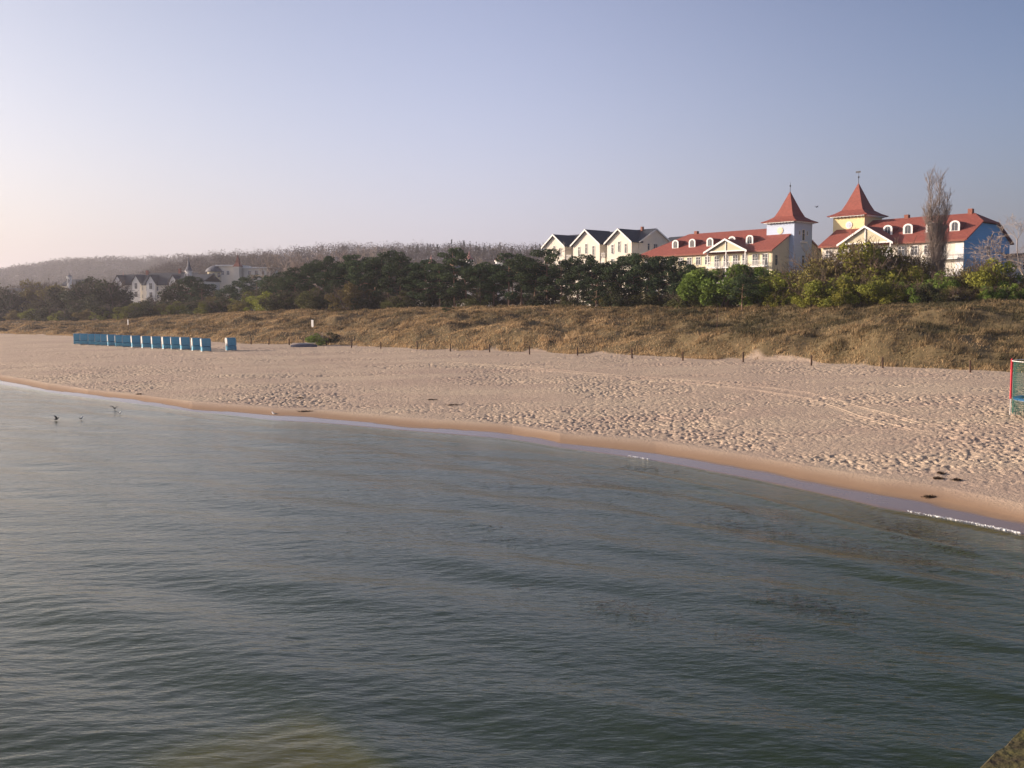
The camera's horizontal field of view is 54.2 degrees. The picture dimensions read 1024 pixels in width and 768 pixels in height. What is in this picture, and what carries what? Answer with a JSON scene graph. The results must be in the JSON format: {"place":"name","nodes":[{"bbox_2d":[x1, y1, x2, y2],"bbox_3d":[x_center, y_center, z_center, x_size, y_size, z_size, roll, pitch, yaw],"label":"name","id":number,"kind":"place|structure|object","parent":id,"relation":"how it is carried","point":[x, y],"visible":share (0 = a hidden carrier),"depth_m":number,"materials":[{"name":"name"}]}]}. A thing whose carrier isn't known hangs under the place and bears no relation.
{"place":"outdoors","nodes":[
{"label":"outdoors","id":0,"kind":"place"},
{"bbox_2d":[0,384,1023,767],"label":"water","id":1,"kind":"structure","parent":0,"point":[158,608],"depth_m":21.72,"materials":[{"name":"liquid"}]},
{"bbox_2d":[201,465,1023,737],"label":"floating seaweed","id":2,"kind":"object","parent":1,"relation":"on","point":[897,526],"visible":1,"depth_m":27.25,"materials":[{"name":"plant"}]},
{"bbox_2d":[628,455,1020,533],"bbox_3d":[11.111,3.894,34.567,0.668,0.086,22.794,-2,5,-30],"label":"sea foam","id":3,"kind":"object","parent":1,"relation":"on","point":[988,526],"visible":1,"depth_m":30.48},
{"bbox_2d":[981,729,1023,767],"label":"pier beam","id":4,"kind":"structure","parent":1,"relation":"in","point":[1010,754],"depth_m":5.82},
{"bbox_2d":[0,260,1023,539],"bbox_3d":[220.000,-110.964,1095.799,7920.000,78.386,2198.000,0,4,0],"label":"ground","id":5,"kind":"structure","parent":0,"point":[890,440],"depth_m":67.28,"materials":[{"name":"sand"}]},
{"bbox_2d":[0,285,25,316],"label":"broadleaf tree","id":6,"kind":"object","parent":5,"relation":"on","point":[9,300],"visible":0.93,"depth_m":288.59,"materials":[{"name":"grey plant"}]},
{"bbox_2d":[8,277,68,312],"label":"broadleaf tree","id":7,"kind":"object","parent":5,"relation":"on","point":[28,294],"visible":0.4,"depth_m":295.22,"materials":[{"name":"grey plant"}]},
{"bbox_2d":[26,306,57,321],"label":"shrub","id":8,"kind":"object","parent":5,"relation":"on","point":[41,314],"visible":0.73,"depth_m":252.36,"materials":[{"name":"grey plant"}]},
{"bbox_2d":[24,284,64,311],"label":"broadleaf tree","id":9,"kind":"object","parent":5,"relation":"on","point":[39,296],"visible":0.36,"depth_m":288.94,"materials":[{"name":"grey plant"}]},
{"bbox_2d":[36,285,78,312],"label":"broadleaf tree","id":10,"kind":"object","parent":5,"relation":"on","point":[56,302],"visible":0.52,"depth_m":280.38,"materials":[{"name":"green plant"}]},
{"bbox_2d":[55,278,92,309],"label":"broadleaf tree","id":11,"kind":"object","parent":5,"relation":"on","point":[69,295],"visible":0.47,"depth_m":273.77,"materials":[{"name":"green plant"}]},
{"bbox_2d":[62,275,128,315],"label":"broadleaf tree","id":12,"kind":"object","parent":5,"relation":"on","point":[97,292],"visible":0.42,"depth_m":269.18,"materials":[{"name":"green plant"}]},
{"bbox_2d":[77,278,140,311],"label":"broadleaf tree","id":13,"kind":"object","parent":5,"relation":"on","point":[114,296],"visible":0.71,"depth_m":268.22,"materials":[{"name":"green plant"}]},
{"bbox_2d":[112,301,144,319],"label":"shrub","id":14,"kind":"object","parent":5,"relation":"on","point":[125,310],"visible":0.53,"depth_m":226.75,"materials":[{"name":"green plant"}]},
{"bbox_2d":[112,270,148,302],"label":"villa","id":15,"kind":"object","parent":5,"relation":"on","point":[136,280],"visible":0.24,"depth_m":365.88,"materials":[{"name":"paint"}]},
{"bbox_2d":[125,301,165,318],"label":"shrub","id":16,"kind":"object","parent":5,"relation":"on","point":[144,310],"visible":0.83,"depth_m":223.51,"materials":[{"name":"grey plant"}]},
{"bbox_2d":[141,269,198,301],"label":"villa","id":17,"kind":"object","parent":5,"relation":"on","point":[152,283],"visible":0.36,"depth_m":354.19,"materials":[{"name":"paint"}]},
{"bbox_2d":[157,301,189,314],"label":"shrub","id":18,"kind":"object","parent":5,"relation":"on","point":[180,306],"visible":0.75,"depth_m":221.08,"materials":[{"name":"green plant"}]},
{"bbox_2d":[155,275,213,312],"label":"broadleaf tree","id":19,"kind":"object","parent":5,"relation":"on","point":[165,295],"visible":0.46,"depth_m":245.72,"materials":[{"name":"green plant"}]},
{"bbox_2d":[165,276,216,297],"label":"pine tree","id":20,"kind":"object","parent":5,"relation":"on","point":[188,281],"visible":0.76,"depth_m":243.12,"materials":[{"name":"green plant"}]},
{"bbox_2d":[184,284,215,304],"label":"pine tree","id":21,"kind":"object","parent":5,"relation":"on","point":[205,286],"visible":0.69,"depth_m":240.24,"materials":[{"name":"green plant"}]},
{"bbox_2d":[180,255,220,312],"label":"turret villa","id":22,"kind":"object","parent":5,"relation":"on","point":[210,279],"visible":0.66,"depth_m":331.83,"materials":[{"name":"stone"}]},
{"bbox_2d":[199,296,238,313],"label":"shrub","id":23,"kind":"object","parent":5,"relation":"on","point":[216,308],"visible":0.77,"depth_m":208.49,"materials":[{"name":"green plant"}]},
{"bbox_2d":[223,277,258,300],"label":"pine tree","id":24,"kind":"object","parent":5,"relation":"on","point":[234,284],"visible":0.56,"depth_m":230.52,"materials":[{"name":"green plant"}]},
{"bbox_2d":[205,255,279,310],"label":"round tower villa","id":25,"kind":"object","parent":5,"relation":"on","point":[227,274],"visible":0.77,"depth_m":343.46,"materials":[{"name":"paint"}]},
{"bbox_2d":[0,252,490,288],"bbox_3d":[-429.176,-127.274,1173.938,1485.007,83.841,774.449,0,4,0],"label":"hill woodland","id":26,"kind":"object","parent":5,"relation":"on","point":[23,270],"visible":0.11,"depth_m":1254.29,"materials":[{"name":"plant"}]},
{"bbox_2d":[238,274,267,309],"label":"pine tree","id":27,"kind":"object","parent":5,"relation":"on","point":[242,286],"visible":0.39,"depth_m":226.24,"materials":[{"name":"green plant"}]},
{"bbox_2d":[243,289,288,310],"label":"shrub","id":28,"kind":"object","parent":5,"relation":"on","point":[254,301],"visible":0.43,"depth_m":197.29,"materials":[{"name":"green plant"}]},
{"bbox_2d":[250,254,289,288],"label":"bare tree","id":29,"kind":"object","parent":5,"relation":"on","point":[273,268],"visible":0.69,"depth_m":222.49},
{"bbox_2d":[9,239,543,307],"bbox_3d":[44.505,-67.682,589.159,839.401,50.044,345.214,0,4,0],"label":"hill woodland","id":30,"kind":"object","parent":5,"relation":"on","point":[222,260],"visible":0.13,"depth_m":637.46,"materials":[{"name":"plant"}]},
{"bbox_2d":[256,289,299,311],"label":"evergreen bush","id":31,"kind":"object","parent":5,"relation":"on","point":[271,304],"visible":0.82,"depth_m":186.85,"materials":[{"name":"green plant"}]},
{"bbox_2d":[279,267,308,303],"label":"pine tree","id":32,"kind":"object","parent":5,"relation":"on","point":[287,286],"visible":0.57,"depth_m":188.89,"materials":[{"name":"green plant"}]},
{"bbox_2d":[285,263,325,292],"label":"pine tree","id":33,"kind":"object","parent":5,"relation":"on","point":[289,280],"visible":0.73,"depth_m":185.68,"materials":[{"name":"green plant"}]},
{"bbox_2d":[292,286,341,308],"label":"evergreen bush","id":34,"kind":"object","parent":5,"relation":"on","point":[307,302],"visible":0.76,"depth_m":179.55,"materials":[{"name":"green plant"}]},
{"bbox_2d":[300,256,342,298],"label":"pine tree","id":35,"kind":"object","parent":5,"relation":"on","point":[318,265],"visible":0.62,"depth_m":183.91,"materials":[{"name":"green plant"}]},
{"bbox_2d":[314,264,358,299],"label":"pine tree","id":36,"kind":"object","parent":5,"relation":"on","point":[333,268],"visible":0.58,"depth_m":181.96,"materials":[{"name":"green plant"}]},
{"bbox_2d":[321,281,372,310],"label":"evergreen bush","id":37,"kind":"object","parent":5,"relation":"on","point":[350,291],"visible":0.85,"depth_m":174.51,"materials":[{"name":"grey plant"}]},
{"bbox_2d":[323,260,370,295],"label":"pine tree","id":38,"kind":"object","parent":5,"relation":"on","point":[333,280],"visible":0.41,"depth_m":180.52,"materials":[{"name":"green plant"}]},
{"bbox_2d":[331,254,382,289],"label":"pine tree","id":39,"kind":"object","parent":5,"relation":"on","point":[349,269],"visible":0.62,"depth_m":178.52,"materials":[{"name":"green plant"}]},
{"bbox_2d":[350,292,380,309],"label":"evergreen bush","id":40,"kind":"object","parent":5,"relation":"on","point":[362,303],"visible":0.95,"depth_m":173.66,"materials":[{"name":"green plant"}]},
{"bbox_2d":[350,256,397,291],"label":"pine tree","id":41,"kind":"object","parent":5,"relation":"on","point":[367,268],"visible":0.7,"depth_m":175.68,"materials":[{"name":"green plant"}]},
{"bbox_2d":[359,250,408,307],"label":"pine tree","id":42,"kind":"object","parent":5,"relation":"on","point":[390,266],"visible":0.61,"depth_m":174.33,"materials":[{"name":"green plant"}]},
{"bbox_2d":[380,290,416,308],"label":"evergreen bush","id":43,"kind":"object","parent":5,"relation":"on","point":[404,300],"visible":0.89,"depth_m":170.48,"materials":[{"name":"green plant"}]},
{"bbox_2d":[380,256,424,301],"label":"pine tree","id":44,"kind":"object","parent":5,"relation":"on","point":[390,289],"visible":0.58,"depth_m":171.80,"materials":[{"name":"green plant"}]},
{"bbox_2d":[403,259,448,306],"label":"pine tree","id":45,"kind":"object","parent":5,"relation":"on","point":[423,266],"visible":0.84,"depth_m":167.80,"materials":[{"name":"green plant"}]},
{"bbox_2d":[417,263,457,306],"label":"pine tree","id":46,"kind":"object","parent":5,"relation":"on","point":[421,284],"visible":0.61,"depth_m":166.23,"materials":[{"name":"green plant"}]},
{"bbox_2d":[423,280,464,307],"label":"evergreen bush","id":47,"kind":"object","parent":5,"relation":"on","point":[447,300],"visible":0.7,"depth_m":167.39,"materials":[{"name":"green plant"}]},
{"bbox_2d":[428,247,482,305],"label":"pine tree","id":48,"kind":"object","parent":5,"relation":"on","point":[460,254],"visible":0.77,"depth_m":163.57,"materials":[{"name":"green plant"}]},
{"bbox_2d":[444,260,480,298],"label":"pine tree","id":49,"kind":"object","parent":5,"relation":"on","point":[460,291],"visible":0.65,"depth_m":163.53,"materials":[{"name":"green plant"}]},
{"bbox_2d":[454,262,496,304],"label":"pine tree","id":50,"kind":"object","parent":5,"relation":"on","point":[479,268],"visible":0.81,"depth_m":160.90,"materials":[{"name":"green plant"}]},
{"bbox_2d":[463,287,498,306],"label":"evergreen bush","id":51,"kind":"object","parent":5,"relation":"on","point":[483,302],"visible":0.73,"depth_m":161.92,"materials":[{"name":"green plant"}]},
{"bbox_2d":[475,265,507,306],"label":"pine tree","id":52,"kind":"object","parent":5,"relation":"on","point":[489,296],"visible":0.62,"depth_m":160.87,"materials":[{"name":"green plant"}]},
{"bbox_2d":[484,253,526,305],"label":"pine tree","id":53,"kind":"object","parent":5,"relation":"on","point":[503,272],"visible":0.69,"depth_m":158.54,"materials":[{"name":"green plant"}]},
{"bbox_2d":[0,296,1023,372],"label":"dune grass","id":54,"kind":"structure","parent":5,"relation":"on","point":[748,329],"depth_m":120.22,"materials":[{"name":"plant"}]},
{"bbox_2d":[495,255,548,305],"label":"pine tree","id":55,"kind":"object","parent":5,"relation":"on","point":[514,265],"visible":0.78,"depth_m":156.29,"materials":[{"name":"green plant"}]},
{"bbox_2d":[517,263,550,298],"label":"pine tree","id":56,"kind":"object","parent":5,"relation":"on","point":[523,286],"visible":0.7,"depth_m":155.75,"materials":[{"name":"green plant"}]},
{"bbox_2d":[522,291,553,305],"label":"evergreen bush","id":57,"kind":"object","parent":5,"relation":"on","point":[532,301],"visible":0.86,"depth_m":154.61,"materials":[{"name":"green plant"}]},
{"bbox_2d":[514,248,578,300],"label":"pine tree","id":58,"kind":"object","parent":5,"relation":"on","point":[549,258],"visible":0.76,"depth_m":154.27,"materials":[{"name":"green plant"}]},
{"bbox_2d":[543,259,580,299],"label":"pine tree","id":59,"kind":"object","parent":5,"relation":"on","point":[553,271],"visible":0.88,"depth_m":152.46,"materials":[{"name":"green plant"}]},
{"bbox_2d":[554,254,604,304],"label":"pine tree","id":60,"kind":"object","parent":5,"relation":"on","point":[572,266],"visible":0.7,"depth_m":151.42,"materials":[{"name":"green plant"}]},
{"bbox_2d":[571,258,615,290],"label":"pine tree","id":61,"kind":"object","parent":5,"relation":"on","point":[585,268],"visible":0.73,"depth_m":149.18,"materials":[{"name":"green plant"}]},
{"bbox_2d":[586,279,608,306],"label":"pine tree","id":62,"kind":"object","parent":5,"relation":"on","point":[604,293],"visible":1,"depth_m":142.08,"materials":[{"name":"green plant"}]},
{"bbox_2d":[587,262,621,305],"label":"pine tree","id":63,"kind":"object","parent":5,"relation":"on","point":[607,276],"visible":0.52,"depth_m":147.73,"materials":[{"name":"green plant"}]},
{"bbox_2d":[541,227,670,305],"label":"apartment house","id":64,"kind":"structure","parent":5,"relation":"on","point":[603,246],"depth_m":229.31,"materials":[{"name":"paint"}]},
{"bbox_2d":[597,255,640,297],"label":"pine tree","id":65,"kind":"object","parent":5,"relation":"on","point":[617,269],"visible":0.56,"depth_m":147.27,"materials":[{"name":"green plant"}]},
{"bbox_2d":[600,280,638,306],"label":"evergreen bush","id":66,"kind":"object","parent":5,"relation":"on","point":[612,292],"visible":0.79,"depth_m":145.32,"materials":[{"name":"green plant"}]},
{"bbox_2d":[604,253,655,293],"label":"pine tree","id":67,"kind":"object","parent":5,"relation":"on","point":[636,258],"visible":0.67,"depth_m":145.76,"materials":[{"name":"green plant"}]},
{"bbox_2d":[628,291,657,305],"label":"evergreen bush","id":68,"kind":"object","parent":5,"relation":"on","point":[636,299],"visible":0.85,"depth_m":143.98,"materials":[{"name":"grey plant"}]},
{"bbox_2d":[625,259,666,299],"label":"pine tree","id":69,"kind":"object","parent":5,"relation":"on","point":[642,282],"visible":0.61,"depth_m":144.42,"materials":[{"name":"green plant"}]},
{"bbox_2d":[633,256,681,300],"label":"pine tree","id":70,"kind":"object","parent":5,"relation":"on","point":[664,273],"visible":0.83,"depth_m":143.41,"materials":[{"name":"green plant"}]},
{"bbox_2d":[648,256,687,297],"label":"pine tree","id":71,"kind":"object","parent":5,"relation":"on","point":[672,260],"visible":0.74,"depth_m":142.37,"materials":[{"name":"green plant"}]},
{"bbox_2d":[666,294,705,307],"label":"shrub","id":72,"kind":"object","parent":5,"relation":"on","point":[675,301],"visible":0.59,"depth_m":136.90,"materials":[{"name":"green plant"}]},
{"bbox_2d":[676,258,762,306],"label":"broadleaf tree","id":73,"kind":"object","parent":5,"relation":"on","point":[707,290],"visible":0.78,"depth_m":129.06,"materials":[{"name":"green plant"}]},
{"bbox_2d":[639,182,820,304],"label":"hotel","id":74,"kind":"structure","parent":5,"relation":"on","point":[789,225],"depth_m":185.39,"materials":[{"name":"white tile"}]},
{"bbox_2d":[722,273,760,310],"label":"pine tree","id":75,"kind":"object","parent":5,"relation":"on","point":[745,281],"visible":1,"depth_m":122.11,"materials":[{"name":"green plant"}]},
{"bbox_2d":[738,267,777,306],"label":"shrub","id":76,"kind":"object","parent":5,"relation":"on","point":[762,290],"visible":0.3,"depth_m":125.75,"materials":[{"name":"green plant"}]},
{"bbox_2d":[762,291,787,306],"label":"shrub","id":77,"kind":"object","parent":5,"relation":"on","point":[773,299],"visible":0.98,"depth_m":120.42,"materials":[{"name":"green plant"}]},
{"bbox_2d":[757,267,795,304],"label":"shrub","id":78,"kind":"object","parent":5,"relation":"on","point":[766,279],"visible":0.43,"depth_m":124.95,"materials":[{"name":"green plant"}]},
{"bbox_2d":[769,260,821,303],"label":"shrub","id":79,"kind":"object","parent":5,"relation":"on","point":[785,284],"visible":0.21,"depth_m":123.99,"materials":[{"name":"green plant"}]},
{"bbox_2d":[787,278,839,307],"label":"shrub","id":80,"kind":"object","parent":5,"relation":"on","point":[807,300],"visible":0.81,"depth_m":115.09,"materials":[{"name":"green plant"}]},
{"bbox_2d":[772,244,858,296],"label":"shrub","id":81,"kind":"object","parent":5,"relation":"on","point":[797,277],"visible":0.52,"depth_m":120.73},
{"bbox_2d":[788,252,861,291],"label":"shrub","id":82,"kind":"object","parent":5,"relation":"on","point":[829,274],"visible":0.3,"depth_m":119.47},
{"bbox_2d":[802,272,859,305],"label":"shrub","id":83,"kind":"object","parent":5,"relation":"on","point":[815,290],"visible":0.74,"depth_m":114.17,"materials":[{"name":"green plant"}]},
{"bbox_2d":[785,242,891,301],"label":"shrub","id":84,"kind":"object","parent":5,"relation":"on","point":[842,247],"visible":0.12,"depth_m":119.89,"materials":[{"name":"green plant"}]},
{"bbox_2d":[804,227,894,282],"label":"shrub","id":85,"kind":"object","parent":5,"relation":"on","point":[856,257],"visible":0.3,"depth_m":117.23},
{"bbox_2d":[829,277,879,305],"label":"shrub","id":86,"kind":"object","parent":5,"relation":"on","point":[843,284],"visible":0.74,"depth_m":112.68,"materials":[{"name":"green plant"}]},
{"bbox_2d":[831,237,908,297],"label":"shrub","id":87,"kind":"object","parent":5,"relation":"on","point":[889,274],"visible":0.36,"depth_m":116.31,"materials":[{"name":"green plant"}]},
{"bbox_2d":[855,273,894,302],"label":"shrub","id":88,"kind":"object","parent":5,"relation":"on","point":[874,289],"visible":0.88,"depth_m":110.96,"materials":[{"name":"green plant"}]},
{"bbox_2d":[854,239,926,284],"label":"shrub","id":89,"kind":"object","parent":5,"relation":"on","point":[890,250],"visible":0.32,"depth_m":117.02,"materials":[{"name":"green plant"}]},
{"bbox_2d":[873,279,911,303],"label":"shrub","id":90,"kind":"object","parent":5,"relation":"on","point":[898,295],"visible":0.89,"depth_m":110.62,"materials":[{"name":"green plant"}]},
{"bbox_2d":[854,240,932,285],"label":"shrub","id":91,"kind":"object","parent":5,"relation":"on","point":[905,268],"visible":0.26,"depth_m":116.01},
{"bbox_2d":[888,280,925,302],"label":"shrub","id":92,"kind":"object","parent":5,"relation":"on","point":[913,289],"visible":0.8,"depth_m":109.85,"materials":[{"name":"green plant"}]},
{"bbox_2d":[870,247,949,287],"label":"shrub","id":93,"kind":"object","parent":5,"relation":"on","point":[925,266],"visible":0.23,"depth_m":115.50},
{"bbox_2d":[817,171,1013,296],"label":"hotel","id":94,"kind":"structure","parent":5,"relation":"on","point":[863,217],"depth_m":168.94,"materials":[{"name":"red tile"}]},
{"bbox_2d":[895,263,943,297],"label":"shrub","id":95,"kind":"object","parent":5,"relation":"on","point":[917,274],"visible":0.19,"depth_m":114.03,"materials":[{"name":"green plant"}]},
{"bbox_2d":[914,281,943,302],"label":"shrub","id":96,"kind":"object","parent":5,"relation":"on","point":[928,289],"visible":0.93,"depth_m":108.63,"materials":[{"name":"green plant"}]},
{"bbox_2d":[912,268,960,297],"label":"shrub","id":97,"kind":"object","parent":5,"relation":"on","point":[945,282],"visible":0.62,"depth_m":111.40,"materials":[{"name":"green plant"}]},
{"bbox_2d":[920,163,954,277],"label":"poplar tree","id":98,"kind":"object","parent":5,"relation":"on","point":[936,239],"visible":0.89,"depth_m":115.72,"materials":[{"name":"grey plant"}]},
{"bbox_2d":[938,256,1019,297],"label":"shrub","id":99,"kind":"object","parent":5,"relation":"on","point":[966,271],"visible":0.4,"depth_m":111.65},
{"bbox_2d":[963,254,1019,297],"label":"shrub","id":100,"kind":"object","parent":5,"relation":"on","point":[982,276],"visible":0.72,"depth_m":109.46,"materials":[{"name":"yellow plant"}]},
{"bbox_2d":[977,285,1005,299],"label":"shrub","id":101,"kind":"object","parent":5,"relation":"on","point":[997,293],"visible":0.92,"depth_m":106.91,"materials":[{"name":"green plant"}]},
{"bbox_2d":[963,214,1023,277],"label":"bare tree","id":102,"kind":"object","parent":5,"relation":"on","point":[1002,254],"visible":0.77,"depth_m":148.34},
{"bbox_2d":[972,260,1023,298],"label":"shrub","id":103,"kind":"object","parent":5,"relation":"on","point":[1009,269],"visible":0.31,"depth_m":109.64,"materials":[{"name":"green plant"}]},
{"bbox_2d":[995,282,1023,299],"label":"shrub","id":104,"kind":"object","parent":5,"relation":"on","point":[1013,294],"visible":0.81,"depth_m":106.78,"materials":[{"name":"green plant"}]},
{"bbox_2d":[1009,359,1023,415],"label":"trampoline","id":105,"kind":"object","parent":5,"relation":"on","point":[1015,397],"visible":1,"depth_m":50.99,"materials":[{"name":"plastic"}]},
{"bbox_2d":[0,0,1023,268],"label":"sky","id":106,"kind":"structure","parent":0,"point":[132,128],"materials":[{"name":"blue"}]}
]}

